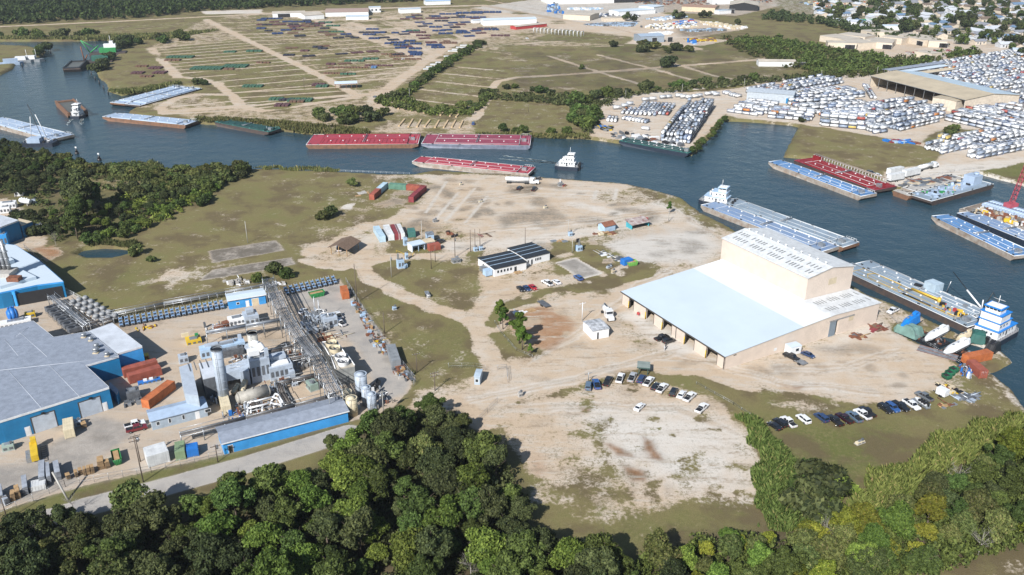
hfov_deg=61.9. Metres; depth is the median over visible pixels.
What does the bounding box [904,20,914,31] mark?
town tree
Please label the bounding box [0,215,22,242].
blue store
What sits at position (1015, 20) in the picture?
town tree
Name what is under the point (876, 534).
broadleaf tree
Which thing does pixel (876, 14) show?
house
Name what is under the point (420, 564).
broadleaf tree
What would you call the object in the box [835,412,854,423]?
pickup truck
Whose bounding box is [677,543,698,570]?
broadleaf tree
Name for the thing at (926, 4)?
house
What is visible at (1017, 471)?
broadleaf tree
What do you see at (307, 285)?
cooler cabinet
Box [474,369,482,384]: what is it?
gatehouse
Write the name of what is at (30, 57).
work boat
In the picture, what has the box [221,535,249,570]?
broadleaf tree
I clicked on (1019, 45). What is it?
house
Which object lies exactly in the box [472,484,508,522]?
broadleaf tree
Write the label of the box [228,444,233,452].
door
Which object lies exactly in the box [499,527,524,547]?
broadleaf tree
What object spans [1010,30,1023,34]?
house
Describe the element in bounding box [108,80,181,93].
bank reeds
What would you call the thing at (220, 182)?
broadleaf tree
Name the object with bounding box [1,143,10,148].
thicket tree
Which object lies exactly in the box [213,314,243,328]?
equipment housing
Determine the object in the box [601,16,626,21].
shed
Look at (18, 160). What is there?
thicket tree
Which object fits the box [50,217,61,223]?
thicket tree
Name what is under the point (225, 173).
broadleaf tree
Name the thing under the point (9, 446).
equipment housing
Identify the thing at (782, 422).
suv
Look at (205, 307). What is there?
cooler cabinet
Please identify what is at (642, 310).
sliding door
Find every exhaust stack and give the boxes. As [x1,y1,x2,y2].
[210,345,229,399]
[244,329,259,352]
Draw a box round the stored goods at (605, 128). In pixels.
[594,124,613,131]
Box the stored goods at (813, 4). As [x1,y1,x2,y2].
[799,0,887,6]
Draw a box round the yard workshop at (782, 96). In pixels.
[746,87,796,103]
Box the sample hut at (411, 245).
[407,239,425,252]
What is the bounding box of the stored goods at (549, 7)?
[546,2,563,13]
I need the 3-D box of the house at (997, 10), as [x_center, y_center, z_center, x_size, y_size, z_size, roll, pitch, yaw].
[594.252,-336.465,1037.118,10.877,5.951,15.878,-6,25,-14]
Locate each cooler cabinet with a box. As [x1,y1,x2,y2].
[118,316,122,326]
[124,316,128,325]
[130,315,134,324]
[135,313,140,324]
[141,312,146,322]
[147,312,151,321]
[153,311,157,320]
[158,309,163,320]
[164,309,168,318]
[170,308,174,317]
[175,307,180,316]
[181,306,185,315]
[186,304,191,315]
[192,305,196,313]
[197,303,202,313]
[203,303,207,311]
[208,302,213,310]
[213,299,218,309]
[219,300,223,308]
[283,286,289,294]
[288,284,294,293]
[294,284,299,292]
[299,282,305,290]
[305,280,310,289]
[310,280,315,288]
[315,279,321,287]
[320,277,326,285]
[326,276,331,285]
[331,274,336,284]
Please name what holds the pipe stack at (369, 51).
on the ground at (582, 460)
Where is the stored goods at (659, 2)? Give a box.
[635,0,772,4]
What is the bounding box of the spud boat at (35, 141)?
[20,104,58,147]
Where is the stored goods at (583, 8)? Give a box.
[567,7,603,9]
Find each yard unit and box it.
[396,254,407,269]
[403,236,407,245]
[451,256,460,263]
[517,390,523,397]
[557,179,566,186]
[575,238,582,251]
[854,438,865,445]
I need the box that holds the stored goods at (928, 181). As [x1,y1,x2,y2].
[898,174,956,186]
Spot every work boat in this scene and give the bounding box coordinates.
[0,58,23,64]
[15,50,33,62]
[25,49,44,61]
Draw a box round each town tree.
[621,11,630,18]
[630,15,637,20]
[671,10,681,17]
[698,10,707,17]
[706,10,713,17]
[818,2,825,7]
[832,10,841,17]
[851,13,858,18]
[855,5,864,12]
[864,7,874,13]
[866,0,874,4]
[875,15,887,23]
[879,7,887,14]
[886,18,898,23]
[898,16,907,23]
[898,22,908,31]
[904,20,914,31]
[912,20,921,29]
[913,10,920,16]
[919,28,929,34]
[928,14,940,22]
[929,29,937,36]
[933,24,941,31]
[934,1,942,7]
[946,16,957,23]
[951,28,960,36]
[954,33,970,43]
[956,14,967,23]
[960,19,974,27]
[965,27,971,32]
[967,0,975,4]
[968,14,979,20]
[969,5,979,13]
[974,24,984,28]
[977,31,987,38]
[984,12,994,15]
[985,6,994,11]
[988,15,1000,24]
[990,28,1004,37]
[991,37,997,42]
[998,24,1008,29]
[1000,7,1009,14]
[1000,17,1012,25]
[1001,2,1009,7]
[1002,34,1016,41]
[1008,42,1016,48]
[1011,17,1019,23]
[1015,23,1023,29]
[1015,35,1023,43]
[1016,10,1023,16]
[1017,47,1023,52]
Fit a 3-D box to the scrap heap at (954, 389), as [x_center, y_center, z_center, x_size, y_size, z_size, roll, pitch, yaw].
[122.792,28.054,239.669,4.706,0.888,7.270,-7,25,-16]
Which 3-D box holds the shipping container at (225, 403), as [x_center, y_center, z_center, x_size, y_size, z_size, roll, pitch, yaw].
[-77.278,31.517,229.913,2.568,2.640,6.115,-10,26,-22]
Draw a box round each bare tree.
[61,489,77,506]
[460,544,485,573]
[947,457,970,490]
[971,523,993,554]
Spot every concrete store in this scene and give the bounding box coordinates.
[819,34,859,41]
[825,40,856,48]
[840,32,875,39]
[840,38,876,48]
[861,29,886,36]
[865,37,896,45]
[870,39,894,48]
[879,30,897,36]
[881,35,908,44]
[898,33,932,36]
[908,36,936,45]
[914,50,942,57]
[927,39,947,47]
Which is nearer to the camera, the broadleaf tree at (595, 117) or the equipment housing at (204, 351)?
the equipment housing at (204, 351)
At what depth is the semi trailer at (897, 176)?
415.20 m
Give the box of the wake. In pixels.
[503,155,556,163]
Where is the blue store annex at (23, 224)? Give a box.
[18,218,32,237]
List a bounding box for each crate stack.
[0,483,2,503]
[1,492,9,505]
[10,489,15,501]
[13,484,20,499]
[21,474,28,494]
[38,459,45,480]
[45,461,51,483]
[52,460,61,479]
[64,472,70,479]
[73,469,78,477]
[77,467,82,475]
[80,420,86,427]
[86,465,90,474]
[89,463,94,473]
[97,455,104,469]
[103,458,110,468]
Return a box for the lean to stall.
[625,216,650,228]
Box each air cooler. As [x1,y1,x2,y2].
[44,303,59,315]
[48,307,63,320]
[53,311,70,324]
[57,316,73,327]
[61,319,78,332]
[66,323,84,333]
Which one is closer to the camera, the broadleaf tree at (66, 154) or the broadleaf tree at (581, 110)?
the broadleaf tree at (66, 154)
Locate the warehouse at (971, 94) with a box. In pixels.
[870,70,1019,107]
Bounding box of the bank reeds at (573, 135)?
[475,130,589,137]
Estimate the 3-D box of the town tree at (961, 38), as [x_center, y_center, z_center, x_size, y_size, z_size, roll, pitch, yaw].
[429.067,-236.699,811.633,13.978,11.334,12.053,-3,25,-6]
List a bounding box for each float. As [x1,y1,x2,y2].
[908,330,950,348]
[943,349,971,361]
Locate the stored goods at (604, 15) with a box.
[599,13,639,16]
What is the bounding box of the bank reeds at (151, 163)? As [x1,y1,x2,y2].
[102,159,166,180]
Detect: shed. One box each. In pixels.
[215,396,349,454]
[272,11,304,17]
[297,11,323,19]
[325,8,368,16]
[334,81,356,88]
[346,15,368,19]
[368,6,380,12]
[398,7,420,12]
[424,0,450,4]
[470,19,480,22]
[480,17,536,25]
[510,22,546,29]
[541,0,655,3]
[563,11,598,20]
[583,318,609,339]
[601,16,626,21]
[609,8,655,15]
[634,33,672,41]
[639,4,663,12]
[682,4,734,13]
[707,0,733,3]
[714,9,730,13]
[729,0,758,10]
[756,59,805,66]
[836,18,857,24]
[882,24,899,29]
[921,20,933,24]
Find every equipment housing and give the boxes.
[0,200,17,208]
[0,205,11,213]
[0,232,10,243]
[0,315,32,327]
[1,440,15,452]
[14,192,24,196]
[24,310,35,317]
[73,417,80,427]
[125,386,140,400]
[137,376,160,385]
[178,352,189,364]
[181,332,202,345]
[199,334,246,359]
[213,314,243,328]
[222,344,244,358]
[238,347,273,384]
[242,307,258,327]
[269,351,294,381]
[291,380,298,386]
[300,318,311,329]
[305,378,319,392]
[306,323,317,334]
[312,311,320,322]
[320,312,337,328]
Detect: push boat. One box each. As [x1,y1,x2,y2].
[70,99,85,118]
[555,147,580,170]
[698,184,735,204]
[971,295,1018,344]
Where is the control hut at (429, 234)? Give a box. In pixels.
[425,231,433,238]
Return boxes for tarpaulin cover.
[894,322,924,339]
[970,329,985,344]
[984,339,1000,353]
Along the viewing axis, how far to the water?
448.87 m
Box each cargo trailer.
[537,300,550,306]
[933,385,949,397]
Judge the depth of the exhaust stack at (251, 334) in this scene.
249.66 m
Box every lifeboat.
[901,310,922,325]
[922,324,951,340]
[941,337,973,353]
[954,328,971,340]
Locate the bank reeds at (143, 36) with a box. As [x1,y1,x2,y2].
[0,28,218,39]
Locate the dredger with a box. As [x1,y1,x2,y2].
[80,37,126,56]
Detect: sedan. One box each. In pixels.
[298,308,306,314]
[516,285,524,291]
[522,285,530,290]
[528,284,537,289]
[551,279,561,284]
[633,402,645,411]
[650,382,660,390]
[676,390,686,398]
[766,421,782,430]
[794,359,807,364]
[801,350,815,358]
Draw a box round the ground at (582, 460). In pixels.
[0,0,1023,574]
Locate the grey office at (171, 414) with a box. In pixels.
[146,396,210,429]
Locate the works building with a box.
[0,321,122,444]
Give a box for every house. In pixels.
[179,363,199,406]
[187,358,217,399]
[421,238,434,247]
[816,11,827,16]
[830,0,843,4]
[840,0,852,3]
[842,11,850,15]
[845,8,855,13]
[852,2,865,5]
[865,15,876,18]
[866,13,880,16]
[888,1,901,6]
[895,13,904,16]
[919,15,930,19]
[920,12,935,15]
[922,3,932,6]
[928,22,939,26]
[934,11,946,16]
[934,32,947,38]
[938,20,950,25]
[941,28,955,33]
[947,7,959,12]
[948,23,958,27]
[963,4,973,9]
[969,39,986,44]
[971,27,984,32]
[974,21,992,25]
[977,16,991,21]
[983,26,999,30]
[989,37,1003,41]
[994,8,1002,13]
[995,41,1011,47]
[1008,42,1023,47]
[1010,2,1023,7]
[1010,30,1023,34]
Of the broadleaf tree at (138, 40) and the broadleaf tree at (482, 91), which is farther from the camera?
the broadleaf tree at (138, 40)
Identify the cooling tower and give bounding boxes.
[322,339,344,369]
[330,352,354,385]
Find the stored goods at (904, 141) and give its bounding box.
[882,139,920,144]
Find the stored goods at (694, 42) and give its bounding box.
[687,38,696,44]
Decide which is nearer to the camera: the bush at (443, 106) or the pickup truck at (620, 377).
the pickup truck at (620, 377)
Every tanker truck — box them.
[505,176,538,184]
[601,303,613,320]
[917,161,938,170]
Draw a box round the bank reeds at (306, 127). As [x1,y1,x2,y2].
[193,114,369,133]
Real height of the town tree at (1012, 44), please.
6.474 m
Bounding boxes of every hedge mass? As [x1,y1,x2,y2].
[380,47,491,115]
[481,67,867,132]
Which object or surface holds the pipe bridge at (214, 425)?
on the ground at (582, 460)
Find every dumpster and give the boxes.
[110,448,121,464]
[308,289,324,297]
[627,259,637,266]
[941,372,952,379]
[945,369,955,375]
[949,365,959,372]
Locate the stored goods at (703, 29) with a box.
[680,28,726,31]
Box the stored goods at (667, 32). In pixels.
[649,31,673,34]
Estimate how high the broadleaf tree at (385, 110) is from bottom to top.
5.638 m
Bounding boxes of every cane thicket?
[734,410,834,532]
[845,410,1023,508]
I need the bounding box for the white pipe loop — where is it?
[244,393,282,414]
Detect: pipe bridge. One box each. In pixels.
[47,292,90,331]
[85,314,114,330]
[105,282,268,316]
[179,391,337,440]
[205,315,282,342]
[231,352,314,382]
[262,275,342,403]
[268,341,304,356]
[274,370,316,405]
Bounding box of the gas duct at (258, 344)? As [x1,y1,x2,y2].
[250,340,265,351]
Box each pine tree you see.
[494,299,508,323]
[497,307,508,328]
[508,311,527,343]
[516,325,531,349]
[527,343,532,350]
[666,201,672,213]
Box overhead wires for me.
[357,269,427,370]
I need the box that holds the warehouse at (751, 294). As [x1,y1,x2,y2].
[620,228,881,368]
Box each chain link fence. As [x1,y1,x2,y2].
[0,450,222,511]
[23,243,64,285]
[117,290,225,318]
[346,278,415,385]
[478,397,497,421]
[696,381,743,410]
[887,312,971,377]
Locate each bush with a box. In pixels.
[17,27,29,36]
[36,219,53,224]
[73,30,82,35]
[73,157,86,164]
[95,58,104,61]
[145,255,156,261]
[146,192,155,198]
[146,207,154,214]
[147,177,159,185]
[155,35,168,42]
[159,204,168,210]
[162,209,170,217]
[167,203,175,209]
[168,167,184,173]
[184,167,200,173]
[186,188,201,194]
[195,191,203,196]
[213,183,220,189]
[314,210,329,219]
[345,177,357,184]
[396,90,406,96]
[402,103,412,109]
[411,80,419,87]
[415,105,425,109]
[439,103,448,109]
[442,60,451,66]
[478,92,491,99]
[502,84,509,88]
[510,83,518,87]
[516,124,528,132]
[534,85,548,92]
[545,127,555,132]
[608,40,618,46]
[636,39,647,44]
[636,47,644,51]
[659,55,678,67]
[668,81,676,86]
[683,45,694,50]
[689,146,696,152]
[693,140,702,145]
[699,76,712,83]
[798,117,806,121]
[834,472,860,499]
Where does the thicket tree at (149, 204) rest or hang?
on the ground at (582, 460)
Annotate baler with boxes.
[25,436,47,462]
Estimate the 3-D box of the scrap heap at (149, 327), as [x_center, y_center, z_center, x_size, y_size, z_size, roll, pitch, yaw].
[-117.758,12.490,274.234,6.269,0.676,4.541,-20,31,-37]
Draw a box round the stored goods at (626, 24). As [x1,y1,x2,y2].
[583,22,638,26]
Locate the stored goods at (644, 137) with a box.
[611,130,684,146]
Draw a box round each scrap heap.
[124,396,141,407]
[135,323,156,330]
[143,352,148,359]
[222,274,250,285]
[260,281,285,287]
[348,299,371,317]
[355,191,369,196]
[360,316,384,338]
[369,336,388,355]
[391,364,414,381]
[446,230,460,237]
[512,308,535,313]
[550,239,567,242]
[592,231,616,234]
[593,249,623,261]
[848,332,870,339]
[868,322,889,332]
[935,381,963,393]
[937,397,957,408]
[949,391,981,403]
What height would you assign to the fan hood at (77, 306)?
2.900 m
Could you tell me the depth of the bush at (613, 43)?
796.79 m
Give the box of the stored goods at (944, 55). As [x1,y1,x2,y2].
[905,49,968,56]
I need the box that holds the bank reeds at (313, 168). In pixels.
[253,164,340,171]
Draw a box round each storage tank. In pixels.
[340,388,351,402]
[345,394,357,417]
[354,370,366,397]
[361,384,370,406]
[366,391,376,409]
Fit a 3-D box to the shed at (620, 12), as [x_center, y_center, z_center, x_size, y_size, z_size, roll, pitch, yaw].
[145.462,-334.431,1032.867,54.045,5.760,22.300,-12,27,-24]
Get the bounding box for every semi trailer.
[886,166,904,173]
[887,171,904,181]
[902,167,920,177]
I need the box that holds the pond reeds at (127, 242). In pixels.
[89,237,143,246]
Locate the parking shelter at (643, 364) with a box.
[637,361,649,374]
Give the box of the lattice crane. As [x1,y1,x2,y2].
[1003,166,1023,208]
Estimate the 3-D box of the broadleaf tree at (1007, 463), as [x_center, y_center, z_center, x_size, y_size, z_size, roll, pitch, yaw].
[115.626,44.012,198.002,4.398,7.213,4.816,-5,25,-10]
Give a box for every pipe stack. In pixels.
[281,103,289,106]
[305,97,312,101]
[316,330,354,341]
[337,62,351,64]
[366,50,379,52]
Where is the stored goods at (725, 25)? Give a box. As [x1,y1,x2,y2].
[700,21,747,29]
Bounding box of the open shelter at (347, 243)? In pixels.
[327,236,360,256]
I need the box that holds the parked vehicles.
[607,47,1023,151]
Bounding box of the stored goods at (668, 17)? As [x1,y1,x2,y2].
[645,15,687,20]
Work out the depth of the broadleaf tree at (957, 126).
505.86 m
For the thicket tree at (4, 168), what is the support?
on the ground at (582, 460)
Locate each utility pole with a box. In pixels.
[0,496,6,514]
[51,472,67,499]
[128,435,143,481]
[130,434,140,461]
[210,444,219,461]
[354,266,357,301]
[379,391,385,410]
[430,372,437,390]
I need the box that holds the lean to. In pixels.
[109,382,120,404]
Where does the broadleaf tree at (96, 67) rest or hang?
on the ground at (582, 460)
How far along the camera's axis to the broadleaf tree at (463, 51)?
755.29 m
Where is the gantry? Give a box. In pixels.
[533,27,583,35]
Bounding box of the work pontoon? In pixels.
[80,46,112,63]
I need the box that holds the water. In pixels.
[0,41,1023,406]
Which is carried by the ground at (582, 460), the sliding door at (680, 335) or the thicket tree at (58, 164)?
the thicket tree at (58, 164)
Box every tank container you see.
[925,140,933,145]
[940,145,949,150]
[958,141,967,146]
[967,148,976,153]
[976,150,985,154]
[976,154,985,158]
[986,145,995,149]
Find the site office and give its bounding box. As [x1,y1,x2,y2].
[477,250,526,276]
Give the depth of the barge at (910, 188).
406.75 m
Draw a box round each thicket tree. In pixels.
[0,138,9,144]
[0,151,7,161]
[0,171,5,186]
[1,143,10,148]
[1,164,15,171]
[2,161,15,167]
[2,182,11,191]
[3,146,9,154]
[4,170,16,176]
[5,152,21,159]
[5,172,16,180]
[7,182,16,196]
[8,177,15,182]
[10,141,22,149]
[11,145,25,153]
[12,175,23,180]
[13,158,24,163]
[13,184,26,196]
[15,164,23,172]
[21,169,38,176]
[23,150,33,157]
[23,161,31,166]
[24,166,38,172]
[27,182,40,191]
[28,175,38,182]
[29,209,36,213]
[31,161,40,169]
[33,154,40,162]
[38,152,51,164]
[38,160,46,168]
[38,208,47,215]
[39,172,52,180]
[41,183,53,193]
[46,164,59,176]
[48,176,55,188]
[48,209,57,216]
[50,157,63,163]
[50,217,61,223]
[53,158,63,163]
[54,161,62,168]
[54,227,64,236]
[57,168,69,176]
[68,227,79,234]
[84,214,95,225]
[90,217,100,225]
[96,210,107,217]
[101,218,111,225]
[102,203,113,212]
[113,207,123,214]
[119,212,126,220]
[120,201,129,210]
[132,201,142,212]
[145,201,154,208]
[159,189,170,199]
[171,192,178,198]
[178,187,189,194]
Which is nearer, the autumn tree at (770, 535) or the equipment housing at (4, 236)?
the autumn tree at (770, 535)
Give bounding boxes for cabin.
[597,220,616,230]
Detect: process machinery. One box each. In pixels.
[203,321,234,333]
[209,393,218,405]
[222,407,246,419]
[228,353,246,362]
[235,396,280,412]
[264,376,287,393]
[285,342,308,371]
[302,306,329,334]
[358,386,394,408]
[957,363,972,378]
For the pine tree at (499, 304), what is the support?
on the ground at (582, 460)
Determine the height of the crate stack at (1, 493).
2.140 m
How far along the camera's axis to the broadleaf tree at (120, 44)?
784.59 m
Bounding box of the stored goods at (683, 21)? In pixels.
[673,19,696,24]
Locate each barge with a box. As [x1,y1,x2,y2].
[0,117,74,141]
[55,98,87,117]
[63,60,87,71]
[102,113,198,128]
[110,85,184,106]
[125,86,202,107]
[215,120,281,134]
[306,133,420,148]
[412,156,535,175]
[421,133,531,149]
[619,138,691,156]
[701,201,839,253]
[723,198,859,251]
[768,160,876,199]
[794,153,896,192]
[851,262,978,331]
[855,260,997,318]
[893,189,914,199]
[902,174,962,191]
[906,172,993,205]
[931,214,1023,260]
[956,211,1023,245]
[959,200,1023,229]
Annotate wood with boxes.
[0,0,414,23]
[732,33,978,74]
[761,9,949,45]
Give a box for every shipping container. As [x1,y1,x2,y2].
[30,478,46,492]
[62,417,75,438]
[121,358,157,377]
[126,364,162,384]
[141,380,175,408]
[143,441,169,467]
[174,440,185,460]
[185,442,198,457]
[218,395,231,413]
[340,285,349,299]
[369,188,380,199]
[373,225,385,241]
[377,182,387,193]
[383,224,393,240]
[386,344,400,367]
[388,182,406,189]
[390,224,400,239]
[395,224,404,239]
[406,184,422,190]
[407,228,415,237]
[408,191,419,202]
[415,185,426,195]
[427,242,440,250]
[620,257,632,265]
[960,349,993,362]
[966,359,988,378]
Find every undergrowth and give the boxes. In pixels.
[0,149,187,241]
[26,408,565,574]
[118,184,206,221]
[632,455,1023,574]
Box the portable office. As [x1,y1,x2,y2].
[784,341,801,353]
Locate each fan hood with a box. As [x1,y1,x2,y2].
[69,299,76,308]
[74,303,82,312]
[76,297,82,302]
[80,306,87,313]
[81,301,88,305]
[82,295,89,300]
[86,310,93,318]
[87,299,94,303]
[87,304,94,309]
[92,314,99,321]
[93,302,100,307]
[93,308,100,313]
[99,306,106,310]
[99,311,106,317]
[111,313,118,321]
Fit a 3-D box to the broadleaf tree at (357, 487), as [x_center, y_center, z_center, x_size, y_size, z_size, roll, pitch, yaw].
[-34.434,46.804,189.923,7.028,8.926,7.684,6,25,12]
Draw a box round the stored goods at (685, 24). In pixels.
[640,21,698,29]
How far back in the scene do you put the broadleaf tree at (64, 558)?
170.66 m
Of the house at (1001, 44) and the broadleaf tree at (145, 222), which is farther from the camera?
the house at (1001, 44)
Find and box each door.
[24,426,31,435]
[30,410,57,433]
[77,396,103,417]
[102,402,108,410]
[195,411,199,418]
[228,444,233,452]
[251,298,258,305]
[278,13,289,16]
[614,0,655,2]
[625,296,628,306]
[639,304,645,318]
[654,315,662,328]
[676,328,684,342]
[696,341,705,356]
[828,321,836,336]
[836,317,848,334]
[979,371,987,377]
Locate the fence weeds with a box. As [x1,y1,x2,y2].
[348,287,415,381]
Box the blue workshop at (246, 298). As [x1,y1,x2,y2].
[225,288,265,309]
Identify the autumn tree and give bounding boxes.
[642,527,682,571]
[691,556,712,572]
[691,570,703,574]
[696,537,714,555]
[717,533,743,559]
[740,534,747,549]
[741,567,754,574]
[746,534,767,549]
[757,531,776,543]
[785,527,818,548]
[792,542,820,569]
[793,563,806,574]
[794,519,817,531]
[809,559,836,574]
[810,520,832,540]
[812,534,846,570]
[828,505,860,532]
[830,522,856,548]
[844,542,890,574]
[850,500,885,534]
[885,493,917,521]
[889,538,900,556]
[905,541,925,551]
[913,492,947,522]
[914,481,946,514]
[914,522,938,542]
[939,523,961,544]
[949,510,978,535]
[961,488,998,522]
[974,454,997,467]
[982,507,1017,543]
[995,426,1023,458]
[1017,522,1023,531]
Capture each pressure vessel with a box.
[6,305,18,318]
[18,197,31,205]
[231,383,239,395]
[235,384,270,404]
[239,379,247,390]
[372,378,380,389]
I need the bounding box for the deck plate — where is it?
[916,345,958,360]
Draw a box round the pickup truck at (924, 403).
[911,397,930,409]
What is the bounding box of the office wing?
[507,242,550,265]
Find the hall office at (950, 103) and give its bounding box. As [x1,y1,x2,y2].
[932,95,964,110]
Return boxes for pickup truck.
[123,419,145,428]
[125,423,147,433]
[334,311,343,318]
[338,319,346,326]
[435,238,445,242]
[541,279,553,286]
[592,379,600,389]
[602,376,612,386]
[615,372,624,382]
[627,372,637,381]
[642,376,654,386]
[653,333,669,341]
[655,382,668,392]
[682,391,696,401]
[694,402,708,413]
[779,415,797,427]
[782,352,799,361]
[827,414,844,426]
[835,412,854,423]
[845,410,863,422]
[853,408,872,419]
[858,406,876,417]
[886,306,899,314]
[891,399,910,411]
[902,398,920,410]
[911,397,930,409]
[914,391,934,401]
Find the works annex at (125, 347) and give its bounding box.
[89,323,144,366]
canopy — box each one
[882,61,947,71]
[902,64,947,70]
[919,67,954,74]
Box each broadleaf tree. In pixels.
[0,521,18,545]
[0,544,11,570]
[1,511,39,543]
[1,536,50,574]
[1,570,15,574]
[6,211,23,219]
[9,208,21,215]
[11,26,28,34]
[19,504,52,539]
[20,208,30,215]
[20,213,34,217]
[23,215,39,219]
[25,224,42,235]
[28,219,44,225]
[31,28,40,35]
[33,47,44,55]
[35,30,45,37]
[37,42,51,49]
[38,538,57,555]
[39,223,59,234]
[50,503,75,535]
[50,539,89,574]
[53,28,70,35]
[56,152,72,158]
[58,168,84,197]
[59,209,87,238]
[63,511,100,541]
[64,157,74,160]
[64,162,76,168]
[64,194,93,226]
[67,177,92,214]
[72,164,83,170]
[73,533,93,545]
[78,231,91,244]
[79,28,95,34]
[82,536,141,569]
[83,162,102,171]
[85,168,96,174]
[86,62,102,71]
[88,181,101,211]
[88,549,133,574]
[89,232,104,241]
[90,536,109,558]
[96,166,106,172]
[100,52,115,59]
[100,63,108,69]
[100,228,116,236]
[101,508,136,536]
[107,163,123,174]
[108,478,149,511]
[110,526,145,549]
[114,40,126,48]
[115,227,130,237]
[116,185,132,193]
[117,34,128,37]
[120,164,138,168]
[120,220,132,230]
[121,180,139,187]
[121,489,181,534]
[122,38,133,44]
[122,166,145,179]
[122,549,151,574]
[127,185,139,194]
[127,243,143,255]
[130,224,141,232]
[131,191,146,201]
[132,186,147,194]
[133,37,143,43]
[134,218,152,227]
[136,163,148,168]
[136,552,180,574]
[137,183,152,192]
[140,177,152,183]
[141,169,157,178]
[146,202,161,211]
[150,167,161,174]
[151,188,159,192]
[153,32,166,37]
[154,192,167,198]
[157,171,167,177]
[158,174,173,182]
[158,535,187,555]
[159,181,168,190]
[166,181,182,189]
[166,186,180,192]
[168,175,189,187]
[170,522,194,541]
[172,28,186,39]
[173,198,187,206]
[176,165,187,172]
[178,175,195,181]
[178,494,203,522]
[179,32,190,39]
[183,532,233,574]
[183,569,196,574]
[184,183,200,190]
[186,168,197,175]
[186,193,199,201]
[188,525,204,548]
[189,178,199,184]
[191,77,202,84]
[194,170,210,178]
[194,510,241,537]
[195,195,208,206]
[195,569,211,574]
[197,163,211,170]
[197,176,213,185]
[198,79,208,84]
[198,495,218,516]
[200,182,216,191]
[201,193,212,200]
[203,174,218,182]
[208,162,227,169]
[209,170,219,175]
[209,175,224,185]
[209,475,257,514]
[213,165,226,171]
[216,469,246,487]
[216,539,255,570]
[219,169,235,181]
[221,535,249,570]
[225,165,234,172]
[229,160,243,169]
[231,556,253,574]
[233,163,247,174]
[234,162,252,172]
[236,169,247,178]
[236,519,256,536]
[241,521,285,551]
[247,462,292,499]
[248,547,298,574]
[250,272,265,282]
[256,495,276,524]
[264,261,283,274]
[267,496,303,530]
[278,266,294,278]
[279,463,286,472]
[280,528,310,552]
[281,468,311,500]
[284,542,325,570]
[295,564,313,574]
[298,484,333,511]
[302,517,316,537]
[303,468,327,485]
[306,510,343,543]
[308,480,338,508]
[311,107,324,115]
[311,502,334,515]
[312,556,355,574]
[313,109,324,118]
[316,113,329,121]
[316,544,348,563]
[318,449,347,471]
[321,205,338,216]
[323,433,338,449]
[329,104,346,115]
[329,458,356,492]
[330,494,375,517]
[332,427,363,450]
[336,111,355,123]
[339,505,373,557]
[343,118,353,124]
[345,438,388,467]
[345,453,384,482]
[345,477,373,500]
[346,104,362,111]
[346,109,359,120]
[350,558,373,574]
[352,492,369,505]
[356,408,382,439]
[359,104,373,112]
[361,110,381,121]
[361,464,397,500]
[361,516,389,545]
[363,542,389,565]
[369,409,411,441]
[372,430,405,468]
[374,96,386,102]
[378,107,390,114]
[382,406,409,420]
[384,90,398,96]
[388,474,398,498]
[389,527,422,573]
[391,497,403,516]
[393,475,416,498]
[394,405,416,433]
[394,442,420,473]
[396,485,439,518]
[396,511,422,532]
[397,553,443,574]
[408,430,443,455]
[412,525,453,569]
[414,391,446,411]
[415,77,425,82]
[415,445,455,474]
[419,427,435,440]
[420,469,441,484]
[421,494,466,531]
[424,404,454,430]
[425,466,467,496]
[428,66,436,72]
[438,530,462,552]
[441,425,476,463]
[442,421,464,440]
[453,412,471,428]
[453,485,484,520]
[454,461,489,490]
[454,517,488,541]
[455,100,469,106]
[460,49,470,54]
[461,429,501,463]
[463,526,507,563]
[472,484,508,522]
[477,554,496,574]
[478,88,490,94]
[480,475,495,487]
[481,444,507,478]
[487,549,527,574]
[493,515,530,533]
[497,482,521,503]
[498,123,507,131]
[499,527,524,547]
[504,495,537,521]
[506,529,548,574]
[530,527,559,558]
[537,569,554,574]
[547,536,584,571]
[561,126,572,133]
[563,563,589,574]
[564,90,585,104]
[565,536,585,567]
[566,112,583,121]
[569,102,588,111]
[572,114,596,128]
[573,545,623,574]
[576,108,586,115]
[579,526,623,558]
[579,565,606,574]
[584,94,595,103]
[585,113,598,126]
[586,104,603,118]
[589,89,601,98]
[600,85,613,96]
[612,88,622,96]
[620,555,634,574]
[629,570,638,574]
[636,44,651,51]
[638,82,650,88]
[641,79,654,87]
[649,41,661,47]
[660,556,688,574]
[664,47,672,53]
[669,42,683,50]
[676,79,689,85]
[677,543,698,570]
[688,79,698,83]
[704,561,729,574]
[717,526,745,544]
[718,76,729,80]
[724,561,744,574]
[737,75,748,79]
[746,540,774,567]
[749,72,759,80]
[752,545,808,574]
[778,476,827,521]
[784,474,810,495]
[791,457,846,497]
[798,481,843,521]
[799,462,854,496]
[803,460,852,496]
[819,497,844,519]
[845,541,880,569]
[857,521,890,547]
[875,499,916,539]
[877,546,900,572]
[901,544,943,574]
[921,471,950,488]
[942,489,959,506]
[943,126,955,131]
[945,497,973,516]
[946,129,959,134]
[946,473,970,493]
[948,124,960,129]
[955,481,996,500]
[967,459,994,484]
[983,480,1004,491]
[984,443,1016,466]
[988,490,1008,505]
[997,475,1023,497]
[999,460,1016,475]
[1002,500,1023,531]
[1005,463,1023,487]
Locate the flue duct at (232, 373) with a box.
[225,359,250,384]
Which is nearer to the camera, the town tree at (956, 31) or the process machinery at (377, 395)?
the process machinery at (377, 395)
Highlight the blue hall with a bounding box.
[0,240,66,308]
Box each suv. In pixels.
[573,274,582,280]
[585,381,591,390]
[636,374,646,383]
[661,337,675,344]
[668,387,678,396]
[772,417,788,427]
[795,414,811,424]
[813,412,829,422]
[877,401,893,413]
[885,400,900,412]
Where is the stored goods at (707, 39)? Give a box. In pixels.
[683,37,716,41]
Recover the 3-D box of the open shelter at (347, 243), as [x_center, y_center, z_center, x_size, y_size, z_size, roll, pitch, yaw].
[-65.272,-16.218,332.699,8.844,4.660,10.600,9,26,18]

